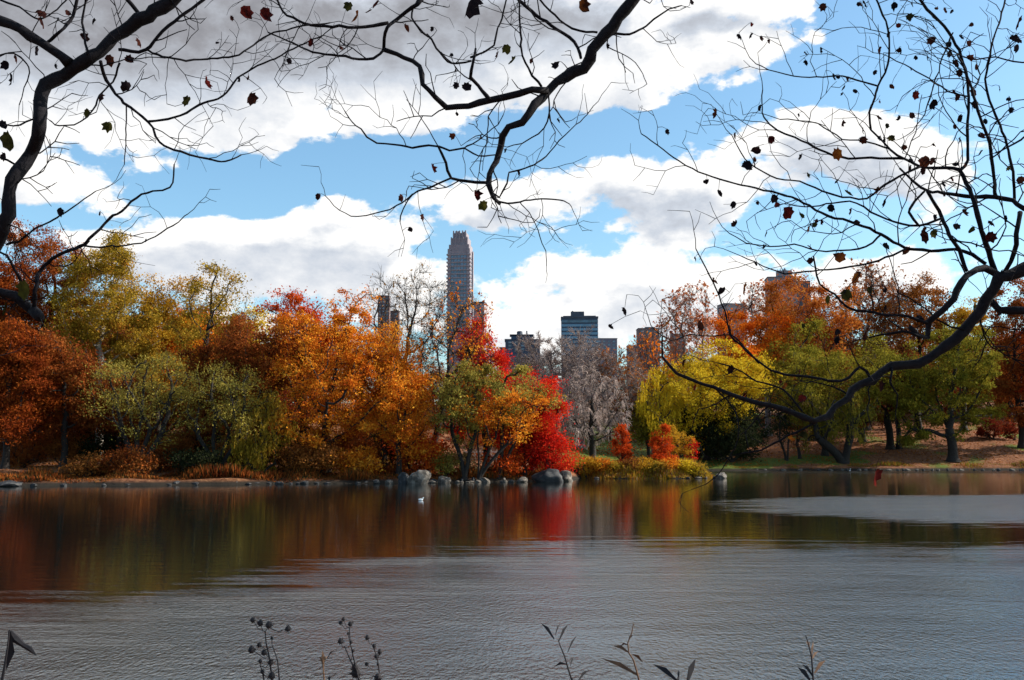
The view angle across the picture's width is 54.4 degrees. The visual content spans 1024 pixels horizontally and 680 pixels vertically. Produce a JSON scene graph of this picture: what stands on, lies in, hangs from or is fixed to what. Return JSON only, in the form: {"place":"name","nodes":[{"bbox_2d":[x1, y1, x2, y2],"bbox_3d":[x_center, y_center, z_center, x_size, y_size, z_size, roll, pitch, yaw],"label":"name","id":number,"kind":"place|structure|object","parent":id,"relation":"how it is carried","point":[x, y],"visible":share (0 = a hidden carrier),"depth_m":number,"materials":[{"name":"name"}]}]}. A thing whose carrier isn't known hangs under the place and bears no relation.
{"place":"outdoors","nodes":[
{"label":"outdoors","id":0,"kind":"place"},
{"bbox_2d":[0,470,1023,679],"bbox_3d":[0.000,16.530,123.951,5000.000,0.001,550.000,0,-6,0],"label":"water","id":1,"kind":"structure","parent":0,"point":[850,575],"depth_m":25.90,"materials":[{"name":"black liquid"}]},
{"bbox_2d":[0,386,1023,485],"bbox_3d":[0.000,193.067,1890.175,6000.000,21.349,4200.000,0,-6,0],"label":"ground","id":2,"kind":"structure","parent":0,"point":[795,461],"depth_m":139.21,"materials":[{"name":"brown soil"}]},
{"bbox_2d":[1,629,35,679],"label":"withered plant","id":3,"kind":"object","parent":2,"relation":"on","point":[14,637],"visible":1,"depth_m":3.32,"materials":[{"name":"black plant"}]},
{"bbox_2d":[0,255,53,349],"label":"maple tree","id":4,"kind":"object","parent":2,"relation":"on","point":[6,280],"visible":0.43,"depth_m":104.43,"materials":[{"name":"orange plant"}]},
{"bbox_2d":[0,430,61,467],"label":"shrub","id":5,"kind":"object","parent":2,"relation":"on","point":[29,453],"visible":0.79,"depth_m":98.75,"materials":[{"name":"brown plant"}]},
{"bbox_2d":[0,313,71,468],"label":"maple tree","id":6,"kind":"object","parent":2,"relation":"on","point":[19,410],"visible":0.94,"depth_m":94.48,"materials":[{"name":"orange plant"}]},
{"bbox_2d":[0,218,102,461],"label":"oak tree","id":7,"kind":"object","parent":2,"relation":"on","point":[50,247],"visible":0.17,"depth_m":108.72,"materials":[{"name":"orange plant"}]},
{"bbox_2d":[36,432,93,464],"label":"shrub","id":8,"kind":"object","parent":2,"relation":"on","point":[53,449],"visible":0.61,"depth_m":98.84,"materials":[{"name":"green plant"}]},
{"bbox_2d":[12,325,126,467],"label":"maple tree","id":9,"kind":"object","parent":2,"relation":"on","point":[77,367],"visible":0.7,"depth_m":97.13,"materials":[{"name":"orange plant"}]},
{"bbox_2d":[51,449,113,477],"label":"shrub","id":10,"kind":"object","parent":2,"relation":"on","point":[87,469],"visible":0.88,"depth_m":88.51,"materials":[{"name":"brown plant"}]},
{"bbox_2d":[34,224,174,453],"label":"sycamore tree","id":11,"kind":"object","parent":2,"relation":"on","point":[108,324],"visible":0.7,"depth_m":105.18,"materials":[{"name":"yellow plant"}]},
{"bbox_2d":[73,428,139,464],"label":"shrub","id":12,"kind":"object","parent":2,"relation":"on","point":[91,447],"visible":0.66,"depth_m":98.67,"materials":[{"name":"green plant"}]},
{"bbox_2d":[67,362,173,462],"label":"willow tree","id":13,"kind":"object","parent":2,"relation":"on","point":[97,423],"visible":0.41,"depth_m":98.41,"materials":[{"name":"green plant"}]},
{"bbox_2d":[85,440,163,478],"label":"shrub","id":14,"kind":"object","parent":2,"relation":"on","point":[131,461],"visible":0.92,"depth_m":87.98,"materials":[{"name":"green plant"}]},
{"bbox_2d":[78,346,209,474],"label":"willow tree","id":15,"kind":"object","parent":2,"relation":"on","point":[178,389],"visible":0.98,"depth_m":91.12,"materials":[{"name":"green plant"}]},
{"bbox_2d":[90,323,220,451],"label":"oak tree","id":16,"kind":"object","parent":2,"relation":"on","point":[172,419],"visible":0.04,"depth_m":115.84,"materials":[{"name":"green plant"}]},
{"bbox_2d":[140,440,176,472],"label":"shrub","id":17,"kind":"object","parent":2,"relation":"on","point":[161,458],"visible":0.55,"depth_m":95.60,"materials":[{"name":"green plant"}]},
{"bbox_2d":[110,272,209,455],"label":"oak tree","id":18,"kind":"object","parent":2,"relation":"on","point":[166,302],"visible":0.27,"depth_m":109.67,"materials":[{"name":"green plant"}]},
{"bbox_2d":[147,427,198,468],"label":"shrub","id":19,"kind":"object","parent":2,"relation":"on","point":[186,444],"visible":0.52,"depth_m":97.05,"materials":[{"name":"green plant"}]},
{"bbox_2d":[0,0,365,355],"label":"overhanging tree","id":20,"kind":"object","parent":2,"relation":"on","point":[46,85],"visible":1,"depth_m":5.34,"materials":[{"name":"black plant"}]},
{"bbox_2d":[148,301,234,431],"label":"maple tree","id":21,"kind":"object","parent":2,"relation":"on","point":[171,348],"visible":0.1,"depth_m":110.57,"materials":[{"name":"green plant"}]},
{"bbox_2d":[157,440,227,473],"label":"shrub","id":22,"kind":"object","parent":2,"relation":"on","point":[199,458],"visible":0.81,"depth_m":89.01,"materials":[{"name":"green plant"}]},
{"bbox_2d":[157,259,263,454],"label":"elm tree","id":23,"kind":"object","parent":2,"relation":"on","point":[212,320],"visible":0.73,"depth_m":102.70,"materials":[{"name":"yellow plant"}]},
{"bbox_2d":[166,318,272,449],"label":"oak tree","id":24,"kind":"object","parent":2,"relation":"on","point":[200,352],"visible":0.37,"depth_m":99.34,"materials":[{"name":"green plant"}]},
{"bbox_2d":[169,358,283,466],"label":"willow tree","id":25,"kind":"object","parent":2,"relation":"on","point":[215,415],"visible":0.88,"depth_m":91.01,"materials":[{"name":"green plant"}]},
{"bbox_2d":[223,304,282,438],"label":"elm tree","id":26,"kind":"object","parent":2,"relation":"on","point":[258,319],"visible":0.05,"depth_m":112.39,"materials":[{"name":"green plant"}]},
{"bbox_2d":[222,387,299,471],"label":"willow tree","id":27,"kind":"object","parent":2,"relation":"on","point":[248,446],"visible":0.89,"depth_m":91.00,"materials":[{"name":"green plant"}]},
{"bbox_2d":[203,310,323,468],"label":"maple tree","id":28,"kind":"object","parent":2,"relation":"on","point":[247,354],"visible":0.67,"depth_m":96.73,"materials":[{"name":"orange plant"}]},
{"bbox_2d":[248,617,292,679],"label":"seed head stalk","id":29,"kind":"object","parent":2,"relation":"on","point":[264,652],"visible":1,"depth_m":3.31,"materials":[{"name":"black plant"}]},
{"bbox_2d":[0,457,564,482],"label":"undergrowth","id":30,"kind":"object","parent":2,"relation":"on","point":[295,475],"visible":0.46,"depth_m":88.70,"materials":[{"name":"orange plant"}]},
{"bbox_2d":[255,285,352,442],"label":"maple tree","id":31,"kind":"object","parent":2,"relation":"on","point":[291,297],"visible":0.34,"depth_m":101.14,"materials":[{"name":"orange plant"}]},
{"bbox_2d":[261,317,352,439],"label":"oak tree","id":32,"kind":"object","parent":2,"relation":"on","point":[316,386],"visible":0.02,"depth_m":125.48,"materials":[{"name":"brown plant"}]},
{"bbox_2d":[262,437,353,474],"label":"shrub","id":33,"kind":"object","parent":2,"relation":"on","point":[300,457],"visible":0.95,"depth_m":91.33,"materials":[{"name":"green plant"}]},
{"bbox_2d":[237,285,413,473],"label":"maple tree","id":34,"kind":"object","parent":2,"relation":"on","point":[323,406],"visible":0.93,"depth_m":93.76,"materials":[{"name":"orange plant"}]},
{"bbox_2d":[337,617,362,679],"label":"seed head stalk","id":35,"kind":"object","parent":2,"relation":"on","point":[355,672],"visible":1,"depth_m":3.42,"materials":[{"name":"black plant"}]},
{"bbox_2d":[322,431,379,465],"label":"shrub","id":36,"kind":"object","parent":2,"relation":"on","point":[349,445],"visible":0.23,"depth_m":97.84,"materials":[{"name":"orange plant"}]},
{"bbox_2d":[316,445,390,474],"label":"shrub","id":37,"kind":"object","parent":2,"relation":"on","point":[356,455],"visible":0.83,"depth_m":91.88,"materials":[{"name":"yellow plant"}]},
{"bbox_2d":[334,382,393,447],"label":"oak tree","id":38,"kind":"object","parent":2,"relation":"on","point":[359,434],"visible":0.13,"depth_m":118.16,"materials":[{"name":"orange plant"}]},
{"bbox_2d":[378,295,390,385],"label":"apartment block","id":39,"kind":"structure","parent":2,"relation":"on","point":[382,301],"depth_m":522.09,"materials":[{"name":"brown brick"}]},
{"bbox_2d":[330,318,440,467],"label":"maple tree","id":40,"kind":"object","parent":2,"relation":"on","point":[404,354],"visible":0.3,"depth_m":98.02,"materials":[{"name":"orange plant"}]},
{"bbox_2d":[356,360,444,473],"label":"maple tree","id":41,"kind":"object","parent":2,"relation":"on","point":[400,432],"visible":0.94,"depth_m":93.04,"materials":[{"name":"orange plant"}]},
{"bbox_2d":[359,259,455,468],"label":"elm tree","id":42,"kind":"object","parent":2,"relation":"on","point":[407,316],"visible":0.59,"depth_m":102.62,"materials":[{"name":"brown plant"}]},
{"bbox_2d":[380,430,455,474],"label":"shrub","id":43,"kind":"object","parent":2,"relation":"on","point":[428,464],"visible":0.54,"depth_m":94.57,"materials":[{"name":"orange plant"}]},
{"bbox_2d":[406,470,430,483],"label":"boulder","id":44,"kind":"object","parent":2,"relation":"on","point":[420,477],"visible":0.68,"depth_m":88.63,"materials":[{"name":"stone"}]},
{"bbox_2d":[421,446,466,476],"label":"shrub","id":45,"kind":"object","parent":2,"relation":"on","point":[445,466],"visible":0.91,"depth_m":93.82,"materials":[{"name":"green plant"}]},
{"bbox_2d":[411,278,504,470],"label":"elm tree","id":46,"kind":"object","parent":2,"relation":"on","point":[470,350],"visible":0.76,"depth_m":97.92,"materials":[{"name":"brown plant"}]},
{"bbox_2d":[446,230,473,373],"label":"tower block","id":47,"kind":"structure","parent":2,"relation":"on","point":[460,262],"depth_m":782.36,"materials":[{"name":"stone"}]},
{"bbox_2d":[426,358,501,480],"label":"willow tree","id":48,"kind":"object","parent":2,"relation":"on","point":[447,387],"visible":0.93,"depth_m":93.10,"materials":[{"name":"green plant"}]},
{"bbox_2d":[433,307,523,465],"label":"maple tree","id":49,"kind":"object","parent":2,"relation":"on","point":[503,359],"visible":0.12,"depth_m":102.11,"materials":[{"name":"red plant"}]},
{"bbox_2d":[447,387,554,479],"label":"maple tree","id":50,"kind":"object","parent":2,"relation":"on","point":[508,401],"visible":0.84,"depth_m":92.51,"materials":[{"name":"orange plant"}]},
{"bbox_2d":[473,443,531,476],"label":"shrub","id":51,"kind":"object","parent":2,"relation":"on","point":[511,466],"visible":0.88,"depth_m":95.38,"materials":[{"name":"orange plant"}]},
{"bbox_2d":[0,416,1023,480],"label":"fallen leaves","id":52,"kind":"object","parent":2,"relation":"on","point":[46,467],"visible":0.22,"depth_m":143.06,"materials":[{"name":"brown plant"}]},
{"bbox_2d":[505,331,539,382],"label":"apartment block","id":53,"kind":"structure","parent":2,"relation":"on","point":[509,344],"depth_m":554.92,"materials":[{"name":"grey concrete"}]},
{"bbox_2d":[475,363,570,478],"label":"tree","id":54,"kind":"object","parent":2,"relation":"on","point":[497,389],"visible":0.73,"depth_m":94.51,"materials":[{"name":"orange plant"}]},
{"bbox_2d":[484,414,570,475],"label":"maple tree","id":55,"kind":"object","parent":2,"relation":"on","point":[539,447],"visible":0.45,"depth_m":96.21,"materials":[{"name":"red plant"}]},
{"bbox_2d":[505,331,569,402],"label":"bare tree","id":56,"kind":"object","parent":2,"relation":"on","point":[527,344],"visible":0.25,"depth_m":147.87,"materials":[{"name":"grey plant"}]},
{"bbox_2d":[506,365,572,470],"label":"maple tree","id":57,"kind":"object","parent":2,"relation":"on","point":[532,373],"visible":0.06,"depth_m":102.41,"materials":[{"name":"red plant"}]},
{"bbox_2d":[508,375,584,473],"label":"maple tree","id":58,"kind":"object","parent":2,"relation":"on","point":[550,463],"visible":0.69,"depth_m":96.41,"materials":[{"name":"red plant"}]},
{"bbox_2d":[531,468,562,481],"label":"boulder","id":59,"kind":"object","parent":2,"relation":"on","point":[551,475],"visible":0.66,"depth_m":92.94,"materials":[{"name":"stone"}]},
{"bbox_2d":[541,623,588,679],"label":"reed","id":60,"kind":"object","parent":2,"relation":"on","point":[562,632],"visible":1,"depth_m":3.51,"materials":[{"name":"grey plant"}]},
{"bbox_2d":[549,372,592,449],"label":"bare tree","id":61,"kind":"object","parent":2,"relation":"on","point":[575,376],"visible":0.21,"depth_m":132.42,"materials":[{"name":"grey plant"}]},
{"bbox_2d":[561,311,597,401],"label":"office block","id":62,"kind":"structure","parent":2,"relation":"on","point":[574,320],"depth_m":516.96,"materials":[{"name":"grey glass"}]},
{"bbox_2d":[530,324,630,448],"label":"bare tree","id":63,"kind":"object","parent":2,"relation":"on","point":[573,361],"visible":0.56,"depth_m":139.32,"materials":[{"name":"grey plant"}]},
{"bbox_2d":[576,455,601,477],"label":"shrub","id":64,"kind":"object","parent":2,"relation":"on","point":[590,466],"visible":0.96,"depth_m":103.30,"materials":[{"name":"yellow plant"}]},
{"bbox_2d":[554,362,632,457],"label":"bare tree","id":65,"kind":"object","parent":2,"relation":"on","point":[593,415],"visible":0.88,"depth_m":124.95,"materials":[{"name":"grey plant"}]},
{"bbox_2d":[598,338,617,396],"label":"apartment block","id":66,"kind":"structure","parent":2,"relation":"on","point":[611,343],"depth_m":597.86,"materials":[{"name":"grey concrete"}]},
{"bbox_2d":[212,0,1023,511],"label":"overhanging tree","id":67,"kind":"object","parent":2,"relation":"on","point":[924,164],"visible":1,"depth_m":5.14,"materials":[{"name":"black plant"}]},
{"bbox_2d":[607,423,635,461],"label":"cypress tree","id":68,"kind":"object","parent":2,"relation":"on","point":[624,448],"visible":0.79,"depth_m":106.31,"materials":[{"name":"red plant"}]},
{"bbox_2d":[604,624,641,679],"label":"reed","id":69,"kind":"object","parent":2,"relation":"on","point":[621,665],"visible":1,"depth_m":3.51,"materials":[{"name":"brown plant"}]},
{"bbox_2d":[589,343,660,450],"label":"bare tree","id":70,"kind":"object","parent":2,"relation":"on","point":[623,374],"visible":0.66,"depth_m":136.93,"materials":[{"name":"grey plant"}]},
{"bbox_2d":[567,453,712,478],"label":"reeds","id":71,"kind":"object","parent":2,"relation":"on","point":[645,475],"visible":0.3,"depth_m":103.01,"materials":[{"name":"plant"}]},
{"bbox_2d":[616,401,678,457],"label":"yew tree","id":72,"kind":"object","parent":2,"relation":"on","point":[635,425],"visible":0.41,"depth_m":134.34,"materials":[{"name":"green plant"}]},
{"bbox_2d":[636,327,659,391],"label":"apartment block","id":73,"kind":"structure","parent":2,"relation":"on","point":[638,330],"depth_m":518.70,"materials":[{"name":"brown brick"}]},
{"bbox_2d":[623,325,683,452],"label":"maple tree","id":74,"kind":"object","parent":2,"relation":"on","point":[645,344],"visible":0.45,"depth_m":145.47,"materials":[{"name":"brown plant"}]},
{"bbox_2d":[634,368,685,448],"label":"willow tree","id":75,"kind":"object","parent":2,"relation":"on","point":[644,405],"visible":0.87,"depth_m":133.68,"materials":[{"name":"yellow plant"}]},
{"bbox_2d":[648,423,679,462],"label":"cypress tree","id":76,"kind":"object","parent":2,"relation":"on","point":[658,442],"visible":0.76,"depth_m":106.33,"materials":[{"name":"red plant"}]},
{"bbox_2d":[664,422,695,460],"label":"maple tree","id":77,"kind":"object","parent":2,"relation":"on","point":[678,448],"visible":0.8,"depth_m":108.01,"materials":[{"name":"yellow plant"}]},
{"bbox_2d":[651,279,718,449],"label":"maple tree","id":78,"kind":"object","parent":2,"relation":"on","point":[683,323],"visible":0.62,"depth_m":149.59,"materials":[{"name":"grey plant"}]},
{"bbox_2d":[669,400,725,457],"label":"yew tree","id":79,"kind":"object","parent":2,"relation":"on","point":[683,422],"visible":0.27,"depth_m":139.95,"materials":[{"name":"green plant"}]},
{"bbox_2d":[630,336,787,459],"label":"willow tree","id":80,"kind":"object","parent":2,"relation":"on","point":[697,369],"visible":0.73,"depth_m":136.92,"materials":[{"name":"yellow plant"}]},
{"bbox_2d":[684,389,774,461],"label":"yew tree","id":81,"kind":"object","parent":2,"relation":"on","point":[725,443],"visible":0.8,"depth_m":136.82,"materials":[{"name":"green plant"}]},
{"bbox_2d":[695,308,799,443],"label":"maple tree","id":82,"kind":"object","parent":2,"relation":"on","point":[721,324],"visible":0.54,"depth_m":158.03,"materials":[{"name":"orange plant"}]},
{"bbox_2d":[729,278,804,435],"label":"maple tree","id":83,"kind":"object","parent":2,"relation":"on","point":[750,310],"visible":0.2,"depth_m":169.71,"materials":[{"name":"orange plant"}]},
{"bbox_2d":[764,268,797,340],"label":"apartment block","id":84,"kind":"structure","parent":2,"relation":"on","point":[779,276],"depth_m":600.84,"materials":[{"name":"stone"}]},
{"bbox_2d":[764,402,798,460],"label":"sapling","id":85,"kind":"object","parent":2,"relation":"on","point":[779,427],"visible":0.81,"depth_m":140.93,"materials":[{"name":"green plant"}]},
{"bbox_2d":[784,415,810,458],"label":"sapling","id":86,"kind":"object","parent":2,"relation":"on","point":[797,444],"visible":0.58,"depth_m":141.93,"materials":[{"name":"green plant"}]},
{"bbox_2d":[745,268,878,440],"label":"maple tree","id":87,"kind":"object","parent":2,"relation":"on","point":[841,320],"visible":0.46,"depth_m":160.44,"materials":[{"name":"orange plant"}]},
{"bbox_2d":[798,635,825,679],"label":"reed","id":88,"kind":"object","parent":2,"relation":"on","point":[804,672],"visible":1,"depth_m":3.51,"materials":[{"name":"brown plant"}]},
{"bbox_2d":[749,315,912,455],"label":"willow tree","id":89,"kind":"object","parent":2,"relation":"on","point":[814,353],"visible":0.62,"depth_m":144.10,"materials":[{"name":"green plant"}]},
{"bbox_2d":[781,381,888,463],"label":"willow tree","id":90,"kind":"object","parent":2,"relation":"on","point":[833,450],"visible":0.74,"depth_m":138.45,"materials":[{"name":"green plant"}]},
{"bbox_2d":[815,257,915,430],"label":"oak tree","id":91,"kind":"object","parent":2,"relation":"on","point":[877,294],"visible":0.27,"depth_m":168.50,"materials":[{"name":"orange plant"}]},
{"bbox_2d":[708,461,1023,469],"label":"undergrowth","id":92,"kind":"object","parent":2,"relation":"on","point":[889,464],"visible":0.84,"depth_m":136.18,"materials":[{"name":"green plant"}]},
{"bbox_2d":[859,358,917,449],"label":"elm tree","id":93,"kind":"object","parent":2,"relation":"on","point":[886,421],"visible":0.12,"depth_m":149.05,"materials":[{"name":"green leaves"},{"name":"dark bark"}]},
{"bbox_2d":[841,331,948,448],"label":"willow tree","id":94,"kind":"object","parent":2,"relation":"on","point":[872,362],"visible":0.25,"depth_m":149.06,"materials":[{"name":"green plant"}]},
{"bbox_2d":[866,268,968,427],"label":"oak tree","id":95,"kind":"object","parent":2,"relation":"on","point":[915,293],"visible":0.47,"depth_m":166.22,"materials":[{"name":"orange plant"}]},
{"bbox_2d":[892,323,991,416],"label":"oak tree","id":96,"kind":"object","parent":2,"relation":"on","point":[944,408],"visible":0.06,"depth_m":180.46,"materials":[{"name":"green plant"}]},
{"bbox_2d":[887,319,1012,461],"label":"linden tree","id":97,"kind":"object","parent":2,"relation":"on","point":[960,379],"visible":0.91,"depth_m":140.34,"materials":[{"name":"green plant"}]},
{"bbox_2d":[932,295,988,429],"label":"ginkgo tree","id":98,"kind":"object","parent":2,"relation":"on","point":[960,313],"visible":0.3,"depth_m":165.59,"materials":[{"name":"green plant"}]},
{"bbox_2d":[973,416,1006,439],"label":"shrub","id":99,"kind":"object","parent":2,"relation":"on","point":[993,427],"visible":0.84,"depth_m":154.98,"materials":[{"name":"red plant"}]},
{"bbox_2d":[962,278,1023,447],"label":"maple tree","id":100,"kind":"object","parent":2,"relation":"on","point":[1006,387],"visible":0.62,"depth_m":148.89,"materials":[{"name":"orange plant"}]},
{"bbox_2d":[999,419,1018,439],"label":"shrub","id":101,"kind":"object","parent":2,"relation":"on","point":[1009,429],"visible":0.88,"depth_m":155.88,"materials":[{"name":"red plant"}]},
{"bbox_2d":[0,0,1023,402],"label":"sky","id":102,"kind":"structure","parent":0,"point":[267,223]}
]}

